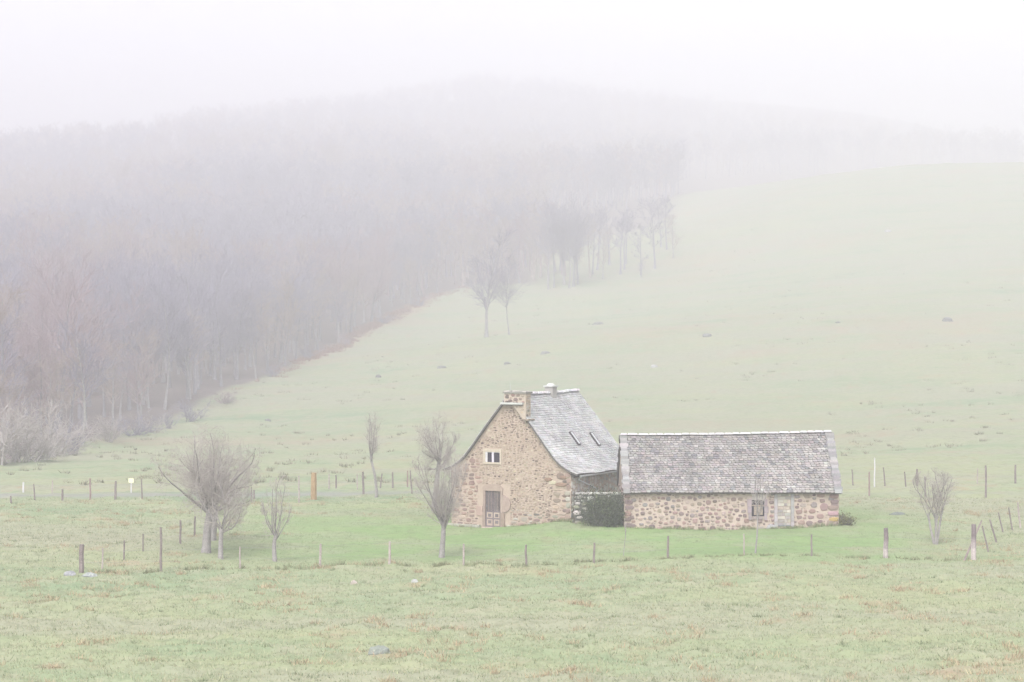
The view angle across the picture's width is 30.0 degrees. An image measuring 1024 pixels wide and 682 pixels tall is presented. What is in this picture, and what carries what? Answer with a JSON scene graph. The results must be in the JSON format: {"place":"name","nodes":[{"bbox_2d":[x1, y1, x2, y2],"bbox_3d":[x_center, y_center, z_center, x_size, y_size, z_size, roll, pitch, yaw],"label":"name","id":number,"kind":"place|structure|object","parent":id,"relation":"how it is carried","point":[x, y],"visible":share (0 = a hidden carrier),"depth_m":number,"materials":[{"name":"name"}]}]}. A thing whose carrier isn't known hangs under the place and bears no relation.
{"place":"outdoors","nodes":[
{"label":"outdoors","id":0,"kind":"place"},
{"bbox_2d":[0,98,1023,681],"bbox_3d":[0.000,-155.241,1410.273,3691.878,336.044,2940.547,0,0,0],"label":"meadow","id":1,"kind":"structure","parent":0,"point":[960,224],"depth_m":224.84,"materials":[{"name":"plant"}]},
{"bbox_2d":[0,372,32,435],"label":"beech tree","id":2,"kind":"object","parent":1,"relation":"on","point":[13,395],"visible":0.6,"depth_m":197.69,"materials":[{"name":"grey plant"}]},
{"bbox_2d":[0,368,38,421],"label":"beech tree","id":3,"kind":"object","parent":1,"relation":"on","point":[3,399],"visible":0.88,"depth_m":184.13,"materials":[{"name":"grey plant"}]},
{"bbox_2d":[0,284,38,406],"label":"beech tree","id":4,"kind":"object","parent":1,"relation":"on","point":[12,349],"visible":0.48,"depth_m":215.19,"materials":[{"name":"grey plant"}]},
{"bbox_2d":[0,316,44,429],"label":"beech tree","id":5,"kind":"object","parent":1,"relation":"on","point":[22,355],"visible":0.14,"depth_m":246.11,"materials":[{"name":"grey plant"}]},
{"bbox_2d":[0,293,45,445],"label":"beech tree","id":6,"kind":"object","parent":1,"relation":"on","point":[6,345],"visible":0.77,"depth_m":205.92,"materials":[{"name":"grey plant"}]},
{"bbox_2d":[0,401,47,464],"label":"scrub bush","id":7,"kind":"object","parent":1,"relation":"on","point":[3,448],"visible":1,"depth_m":174.48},
{"bbox_2d":[0,271,47,434],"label":"beech tree","id":8,"kind":"object","parent":1,"relation":"on","point":[2,314],"visible":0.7,"depth_m":218.57,"materials":[{"name":"grey plant"}]},
{"bbox_2d":[4,301,57,415],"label":"beech tree","id":9,"kind":"object","parent":1,"relation":"on","point":[27,404],"visible":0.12,"depth_m":283.11,"materials":[{"name":"grey plant"}]},
{"bbox_2d":[5,324,64,435],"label":"beech tree","id":10,"kind":"object","parent":1,"relation":"on","point":[26,353],"visible":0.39,"depth_m":233.92,"materials":[{"name":"grey plant"}]},
{"bbox_2d":[0,396,75,463],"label":"scrub bush","id":11,"kind":"object","parent":1,"relation":"on","point":[16,451],"visible":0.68,"depth_m":177.88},
{"bbox_2d":[1,312,78,441],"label":"beech tree","id":12,"kind":"object","parent":1,"relation":"on","point":[38,382],"visible":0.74,"depth_m":223.26,"materials":[{"name":"grey plant"}]},
{"bbox_2d":[20,280,64,415],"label":"beech tree","id":13,"kind":"object","parent":1,"relation":"on","point":[45,295],"visible":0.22,"depth_m":272.01,"materials":[{"name":"grey plant"}]},
{"bbox_2d":[0,411,86,462],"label":"scrub bush","id":14,"kind":"object","parent":1,"relation":"on","point":[43,456],"visible":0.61,"depth_m":181.01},
{"bbox_2d":[13,249,82,395],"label":"beech tree","id":15,"kind":"object","parent":1,"relation":"on","point":[39,284],"visible":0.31,"depth_m":307.38,"materials":[{"name":"grey plant"}]},
{"bbox_2d":[28,351,70,440],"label":"beech tree","id":16,"kind":"object","parent":1,"relation":"on","point":[57,365],"visible":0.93,"depth_m":215.51,"materials":[{"name":"grey plant"}]},
{"bbox_2d":[11,239,96,312],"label":"beech tree","id":17,"kind":"object","parent":1,"relation":"on","point":[65,269],"visible":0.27,"depth_m":354.44,"materials":[{"name":"grey plant"}]},
{"bbox_2d":[6,398,104,457],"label":"scrub bush","id":18,"kind":"object","parent":1,"relation":"on","point":[81,431],"visible":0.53,"depth_m":194.29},
{"bbox_2d":[10,281,122,431],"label":"beech tree","id":19,"kind":"object","parent":1,"relation":"on","point":[56,387],"visible":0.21,"depth_m":249.66,"materials":[{"name":"grey plant"}]},
{"bbox_2d":[5,244,135,435],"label":"beech tree","id":20,"kind":"object","parent":1,"relation":"on","point":[76,305],"visible":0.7,"depth_m":234.59,"materials":[{"name":"grey plant"}]},
{"bbox_2d":[37,301,113,428],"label":"beech tree","id":21,"kind":"object","parent":1,"relation":"on","point":[89,363],"visible":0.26,"depth_m":248.08,"materials":[{"name":"grey plant"}]},
{"bbox_2d":[47,337,117,438],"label":"beech tree","id":22,"kind":"object","parent":1,"relation":"on","point":[74,393],"visible":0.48,"depth_m":231.18,"materials":[{"name":"grey plant"}]},
{"bbox_2d":[40,309,128,443],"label":"tree","id":23,"kind":"object","parent":1,"relation":"on","point":[83,359],"visible":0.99,"depth_m":216.68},
{"bbox_2d":[45,253,132,399],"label":"beech tree","id":24,"kind":"object","parent":1,"relation":"on","point":[69,291],"visible":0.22,"depth_m":309.51,"materials":[{"name":"grey plant"}]},
{"bbox_2d":[57,295,123,427],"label":"beech tree","id":25,"kind":"object","parent":1,"relation":"on","point":[89,345],"visible":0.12,"depth_m":267.79,"materials":[{"name":"grey plant"}]},
{"bbox_2d":[55,273,142,416],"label":"beech tree","id":26,"kind":"object","parent":1,"relation":"on","point":[103,391],"visible":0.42,"depth_m":287.48,"materials":[{"name":"grey plant"}]},
{"bbox_2d":[89,414,128,442],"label":"scrub bush","id":27,"kind":"object","parent":1,"relation":"on","point":[109,437],"visible":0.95,"depth_m":229.34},
{"bbox_2d":[79,248,140,371],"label":"beech tree","id":28,"kind":"object","parent":1,"relation":"on","point":[116,273],"visible":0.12,"depth_m":366.16,"materials":[{"name":"grey plant"}]},
{"bbox_2d":[93,333,131,429],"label":"beech tree","id":29,"kind":"object","parent":1,"relation":"on","point":[112,387],"visible":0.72,"depth_m":263.96,"materials":[{"name":"grey plant"}]},
{"bbox_2d":[78,251,146,382],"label":"beech tree","id":30,"kind":"object","parent":1,"relation":"on","point":[100,291],"visible":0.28,"depth_m":333.10,"materials":[{"name":"grey plant"}]},
{"bbox_2d":[84,253,142,381],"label":"beech tree","id":31,"kind":"object","parent":1,"relation":"on","point":[112,284],"visible":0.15,"depth_m":340.70,"materials":[{"name":"grey plant"}]},
{"bbox_2d":[89,265,155,392],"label":"beech tree","id":32,"kind":"object","parent":1,"relation":"on","point":[106,288],"visible":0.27,"depth_m":321.20,"materials":[{"name":"grey plant"}]},
{"bbox_2d":[101,311,154,420],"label":"beech tree","id":33,"kind":"object","parent":1,"relation":"on","point":[133,345],"visible":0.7,"depth_m":281.50,"materials":[{"name":"grey plant"}]},
{"bbox_2d":[10,478,254,502],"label":"wire fence","id":34,"kind":"object","parent":1,"relation":"on","point":[115,492],"visible":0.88,"depth_m":120.39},
{"bbox_2d":[96,271,170,410],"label":"beech tree","id":35,"kind":"object","parent":1,"relation":"on","point":[129,407],"visible":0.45,"depth_m":294.32,"materials":[{"name":"grey plant"}]},
{"bbox_2d":[99,409,168,435],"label":"scrub bush","id":36,"kind":"object","parent":1,"relation":"on","point":[141,429],"visible":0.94,"depth_m":242.11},
{"bbox_2d":[109,341,165,424],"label":"beech tree","id":37,"kind":"object","parent":1,"relation":"on","point":[133,380],"visible":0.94,"depth_m":272.34,"materials":[{"name":"grey plant"}]},
{"bbox_2d":[119,323,164,421],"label":"beech tree","id":38,"kind":"object","parent":1,"relation":"on","point":[146,357],"visible":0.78,"depth_m":279.47,"materials":[{"name":"grey plant"}]},
{"bbox_2d":[111,281,177,404],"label":"beech tree","id":39,"kind":"object","parent":1,"relation":"on","point":[125,298],"visible":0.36,"depth_m":301.45,"materials":[{"name":"grey plant"}]},
{"bbox_2d":[112,267,183,400],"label":"beech tree","id":40,"kind":"object","parent":1,"relation":"on","point":[139,298],"visible":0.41,"depth_m":308.52,"materials":[{"name":"grey plant"}]},
{"bbox_2d":[101,516,195,568],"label":"wire fence","id":41,"kind":"object","parent":1,"relation":"on","point":[180,530],"visible":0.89,"depth_m":90.73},
{"bbox_2d":[115,278,186,407],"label":"beech tree","id":42,"kind":"object","parent":1,"relation":"on","point":[151,323],"visible":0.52,"depth_m":299.00,"materials":[{"name":"grey plant"}]},
{"bbox_2d":[128,258,190,377],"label":"beech tree","id":43,"kind":"object","parent":1,"relation":"on","point":[159,368],"visible":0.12,"depth_m":356.53,"materials":[{"name":"grey plant"}]},
{"bbox_2d":[126,260,197,382],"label":"beech tree","id":44,"kind":"object","parent":1,"relation":"on","point":[163,379],"visible":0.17,"depth_m":345.73,"materials":[{"name":"grey plant"}]},
{"bbox_2d":[134,263,189,387],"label":"beech tree","id":45,"kind":"object","parent":1,"relation":"on","point":[170,386],"visible":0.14,"depth_m":332.55,"materials":[{"name":"grey plant"}]},
{"bbox_2d":[127,271,206,409],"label":"beech tree","id":46,"kind":"object","parent":1,"relation":"on","point":[175,329],"visible":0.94,"depth_m":295.76,"materials":[{"name":"grey plant"}]},
{"bbox_2d":[163,304,209,399],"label":"beech tree","id":47,"kind":"object","parent":1,"relation":"on","point":[183,353],"visible":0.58,"depth_m":310.94,"materials":[{"name":"grey plant"}]},
{"bbox_2d":[159,288,218,398],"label":"beech tree","id":48,"kind":"object","parent":1,"relation":"on","point":[181,365],"visible":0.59,"depth_m":311.97,"materials":[{"name":"grey plant"}]},
{"bbox_2d":[166,396,212,421],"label":"scrub bush","id":49,"kind":"object","parent":1,"relation":"on","point":[192,418],"visible":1,"depth_m":277.68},
{"bbox_2d":[157,249,225,389],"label":"beech tree","id":50,"kind":"object","parent":1,"relation":"on","point":[202,327],"visible":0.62,"depth_m":331.62,"materials":[{"name":"grey plant"}]},
{"bbox_2d":[170,307,212,394],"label":"beech tree","id":51,"kind":"object","parent":1,"relation":"on","point":[194,385],"visible":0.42,"depth_m":321.46,"materials":[{"name":"grey plant"}]},
{"bbox_2d":[178,284,225,384],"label":"beech tree","id":52,"kind":"object","parent":1,"relation":"on","point":[205,323],"visible":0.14,"depth_m":341.77,"materials":[{"name":"grey plant"}]},
{"bbox_2d":[173,242,233,350],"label":"beech tree","id":53,"kind":"object","parent":1,"relation":"on","point":[197,253],"visible":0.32,"depth_m":419.44,"materials":[{"name":"grey plant"}]},
{"bbox_2d":[148,419,262,552],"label":"orchard tree","id":54,"kind":"object","parent":1,"relation":"on","point":[206,543],"visible":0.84,"depth_m":90.33,"materials":[{"name":"grey plant"}]},
{"bbox_2d":[165,428,262,540],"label":"orchard tree","id":55,"kind":"object","parent":1,"relation":"on","point":[213,534],"visible":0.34,"depth_m":95.38,"materials":[{"name":"grey plant"}]},
{"bbox_2d":[185,261,244,379],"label":"beech tree","id":56,"kind":"object","parent":1,"relation":"on","point":[214,377],"visible":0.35,"depth_m":354.12,"materials":[{"name":"grey plant"}]},
{"bbox_2d":[22,471,407,492],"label":"wire fence","id":57,"kind":"object","parent":1,"relation":"on","point":[255,477],"visible":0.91,"depth_m":127.97,"materials":[{"name":"white wood"}]},
{"bbox_2d":[179,240,254,357],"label":"beech tree","id":58,"kind":"object","parent":1,"relation":"on","point":[211,270],"visible":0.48,"depth_m":406.15,"materials":[{"name":"grey plant"}]},
{"bbox_2d":[191,288,245,386],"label":"beech tree","id":59,"kind":"object","parent":1,"relation":"on","point":[227,321],"visible":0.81,"depth_m":337.74,"materials":[{"name":"grey plant"}]},
{"bbox_2d":[199,275,239,375],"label":"beech tree","id":60,"kind":"object","parent":1,"relation":"on","point":[210,364],"visible":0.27,"depth_m":363.80,"materials":[{"name":"grey plant"}]},
{"bbox_2d":[186,453,254,558],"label":"orchard tree","id":61,"kind":"object","parent":1,"relation":"on","point":[222,531],"visible":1,"depth_m":88.27,"materials":[{"name":"grey plant"}]},
{"bbox_2d":[217,255,272,379],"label":"beech tree","id":62,"kind":"object","parent":1,"relation":"on","point":[236,374],"visible":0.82,"depth_m":356.73,"materials":[{"name":"grey plant"}]},
{"bbox_2d":[228,299,277,379],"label":"beech tree","id":63,"kind":"object","parent":1,"relation":"on","point":[251,331],"visible":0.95,"depth_m":355.87,"materials":[{"name":"grey plant"}]},
{"bbox_2d":[240,289,282,371],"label":"beech tree","id":64,"kind":"object","parent":1,"relation":"on","point":[265,311],"visible":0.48,"depth_m":377.62,"materials":[{"name":"grey plant"}]},
{"bbox_2d":[257,315,283,372],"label":"beech tree","id":65,"kind":"object","parent":1,"relation":"on","point":[267,332],"visible":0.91,"depth_m":369.01,"materials":[{"name":"grey plant"}]},
{"bbox_2d":[260,471,292,561],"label":"orchard tree","id":66,"kind":"object","parent":1,"relation":"on","point":[275,535],"visible":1,"depth_m":86.53,"materials":[{"name":"grey plant"}]},
{"bbox_2d":[262,270,300,357],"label":"beech tree","id":67,"kind":"object","parent":1,"relation":"on","point":[274,352],"visible":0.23,"depth_m":414.34,"materials":[{"name":"grey plant"}]},
{"bbox_2d":[260,267,326,361],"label":"beech tree","id":68,"kind":"object","parent":1,"relation":"on","point":[284,285],"visible":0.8,"depth_m":399.29,"materials":[{"name":"grey plant"}]},
{"bbox_2d":[273,303,314,365],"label":"beech tree","id":69,"kind":"object","parent":1,"relation":"on","point":[290,318],"visible":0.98,"depth_m":392.43,"materials":[{"name":"grey plant"}]},
{"bbox_2d":[281,292,316,359],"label":"beech tree","id":70,"kind":"object","parent":1,"relation":"on","point":[300,323],"visible":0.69,"depth_m":405.51,"materials":[{"name":"grey plant"}]},
{"bbox_2d":[251,470,412,502],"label":"wire fence","id":71,"kind":"object","parent":1,"relation":"on","point":[313,485],"visible":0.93,"depth_m":119.88,"materials":[{"name":"brown wood"}]},
{"bbox_2d":[232,284,470,389],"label":"bracken","id":72,"kind":"object","parent":1,"relation":"on","point":[369,326],"visible":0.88,"depth_m":481.91,"materials":[{"name":"brown plant"}]},
{"bbox_2d":[338,266,378,332],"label":"beech tree","id":73,"kind":"object","parent":1,"relation":"on","point":[354,286],"visible":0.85,"depth_m":483.83,"materials":[{"name":"grey plant"}]},
{"bbox_2d":[355,251,388,317],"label":"beech tree","id":74,"kind":"object","parent":1,"relation":"on","point":[377,262],"visible":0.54,"depth_m":521.14,"materials":[{"name":"grey plant"}]},
{"bbox_2d":[363,411,388,497],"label":"orchard tree","id":75,"kind":"object","parent":1,"relation":"on","point":[374,440],"visible":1,"depth_m":120.91,"materials":[{"name":"grey plant"}]},
{"bbox_2d":[415,408,460,510],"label":"orchard tree","id":76,"kind":"object","parent":1,"relation":"on","point":[433,451],"visible":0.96,"depth_m":111.86,"materials":[{"name":"grey plant"}]},
{"bbox_2d":[409,448,471,557],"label":"orchard tree","id":77,"kind":"object","parent":1,"relation":"on","point":[442,515],"visible":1,"depth_m":88.79,"materials":[{"name":"grey plant"}]},
{"bbox_2d":[458,224,518,337],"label":"beech tree","id":78,"kind":"object","parent":1,"relation":"on","point":[484,299],"visible":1,"depth_m":414.34,"materials":[{"name":"grey plant"}]},
{"bbox_2d":[490,258,530,334],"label":"beech tree","id":79,"kind":"object","parent":1,"relation":"on","point":[505,288],"visible":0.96,"depth_m":418.63,"materials":[{"name":"grey plant"}]},
{"bbox_2d":[499,222,522,282],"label":"beech tree","id":80,"kind":"object","parent":1,"relation":"on","point":[512,258],"visible":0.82,"depth_m":597.01,"materials":[{"name":"grey plant"}]},
{"bbox_2d":[0,70,1023,319],"bbox_3d":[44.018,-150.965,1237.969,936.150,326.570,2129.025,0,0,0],"label":"wood","id":81,"kind":"object","parent":1,"relation":"on","point":[60,190],"visible":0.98,"depth_m":941.72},
{"bbox_2d":[0,496,1023,681],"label":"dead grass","id":82,"kind":"structure","parent":1,"relation":"on","point":[701,667],"depth_m":71.19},
{"bbox_2d":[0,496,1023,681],"bbox_3d":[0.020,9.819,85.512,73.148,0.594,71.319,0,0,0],"label":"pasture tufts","id":83,"kind":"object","parent":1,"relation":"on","point":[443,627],"visible":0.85,"depth_m":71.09,"materials":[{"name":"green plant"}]},
{"bbox_2d":[3,206,1023,484],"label":"rough tussocks","id":84,"kind":"object","parent":1,"relation":"on","point":[471,428],"visible":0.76,"depth_m":197.10,"materials":[{"name":"green plant"}]},
{"bbox_2d":[79,524,975,572],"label":"wire fence","id":85,"kind":"object","parent":1,"relation":"on","point":[885,548],"visible":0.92,"depth_m":85.34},
{"bbox_2d":[443,383,618,527],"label":"farmhouse","id":86,"kind":"object","parent":1,"relation":"on","point":[531,457],"visible":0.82,"depth_m":103.50,"materials":[{"name":"stone"}]},
{"bbox_2d":[483,449,501,463],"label":"window","id":87,"kind":"structure","parent":86,"relation":"in","point":[490,456],"depth_m":103.71,"materials":[{"name":"wood"}]},
{"bbox_2d":[486,491,499,526],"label":"door","id":88,"kind":"structure","parent":86,"relation":"in","point":[490,507],"depth_m":103.73,"materials":[{"name":"wood"}]},
{"bbox_2d":[98,551,969,574],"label":"fence foot grass","id":89,"kind":"structure","parent":1,"relation":"on","point":[441,564],"depth_m":85.12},
{"bbox_2d":[526,202,570,289],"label":"beech tree","id":90,"kind":"object","parent":1,"relation":"on","point":[546,245],"visible":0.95,"depth_m":576.57,"materials":[{"name":"grey plant"}]},
{"bbox_2d":[524,194,575,287],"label":"beech tree","id":91,"kind":"object","parent":1,"relation":"on","point":[544,223],"visible":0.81,"depth_m":578.79,"materials":[{"name":"grey plant"}]},
{"bbox_2d":[542,199,593,284],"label":"beech tree","id":92,"kind":"object","parent":1,"relation":"on","point":[560,252],"visible":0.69,"depth_m":581.62,"materials":[{"name":"grey plant"}]},
{"bbox_2d":[543,201,593,287],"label":"beech tree","id":93,"kind":"object","parent":1,"relation":"on","point":[569,250],"visible":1,"depth_m":573.69,"materials":[{"name":"grey plant"}]},
{"bbox_2d":[556,195,600,286],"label":"beech tree","id":94,"kind":"object","parent":1,"relation":"on","point":[574,258],"visible":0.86,"depth_m":578.05,"materials":[{"name":"grey plant"}]},
{"bbox_2d":[549,191,607,284],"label":"beech tree","id":95,"kind":"object","parent":1,"relation":"on","point":[573,207],"visible":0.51,"depth_m":580.32,"materials":[{"name":"grey plant"}]},
{"bbox_2d":[573,492,620,523],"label":"yard wall","id":96,"kind":"structure","parent":1,"relation":"on","point":[577,501],"depth_m":100.99,"materials":[{"name":"stone"}]},
{"bbox_2d":[592,227,614,278],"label":"beech tree","id":97,"kind":"object","parent":1,"relation":"on","point":[603,250],"visible":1,"depth_m":597.37,"materials":[{"name":"grey plant"}]},
{"bbox_2d":[572,485,635,526],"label":"evergreen bush","id":98,"kind":"object","parent":1,"relation":"on","point":[609,512],"visible":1,"depth_m":99.53,"materials":[{"name":"green plant"}]},
{"bbox_2d":[451,517,840,530],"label":"wall foot grass","id":99,"kind":"structure","parent":1,"relation":"on","point":[742,528],"depth_m":99.33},
{"bbox_2d":[663,212,685,258],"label":"beech tree","id":100,"kind":"object","parent":1,"relation":"on","point":[672,225],"visible":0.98,"depth_m":634.66,"materials":[{"name":"grey plant"}]},
{"bbox_2d":[617,430,842,529],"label":"barn","id":101,"kind":"structure","parent":1,"relation":"on","point":[705,481],"depth_m":99.88,"materials":[{"name":"stone"}]},
{"bbox_2d":[747,494,767,519],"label":"window","id":102,"kind":"structure","parent":101,"relation":"in","point":[751,508],"depth_m":99.44,"materials":[{"name":"stone"}]},
{"bbox_2d":[766,494,793,528],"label":"walled up doorway","id":103,"kind":"structure","parent":101,"relation":"in","point":[778,504],"depth_m":99.47,"materials":[{"name":"stone"}]},
{"bbox_2d":[746,475,770,552],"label":"orchard tree","id":104,"kind":"object","parent":1,"relation":"on","point":[761,502],"visible":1,"depth_m":89.55,"materials":[{"name":"grey plant"}]},
{"bbox_2d":[909,467,961,544],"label":"orchard tree","id":105,"kind":"object","parent":1,"relation":"on","point":[940,497],"visible":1,"depth_m":94.06,"materials":[{"name":"grey plant"}]},
{"bbox_2d":[851,458,1020,486],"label":"wire fence","id":106,"kind":"object","parent":1,"relation":"on","point":[917,472],"visible":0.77,"depth_m":130.92,"materials":[{"name":"white wood"}]},
{"bbox_2d":[982,502,1020,551],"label":"wire fence","id":107,"kind":"object","parent":1,"relation":"on","point":[1010,522],"visible":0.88,"depth_m":99.57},
{"bbox_2d":[0,0,1023,161],"label":"sky","id":108,"kind":"structure","parent":0,"point":[937,63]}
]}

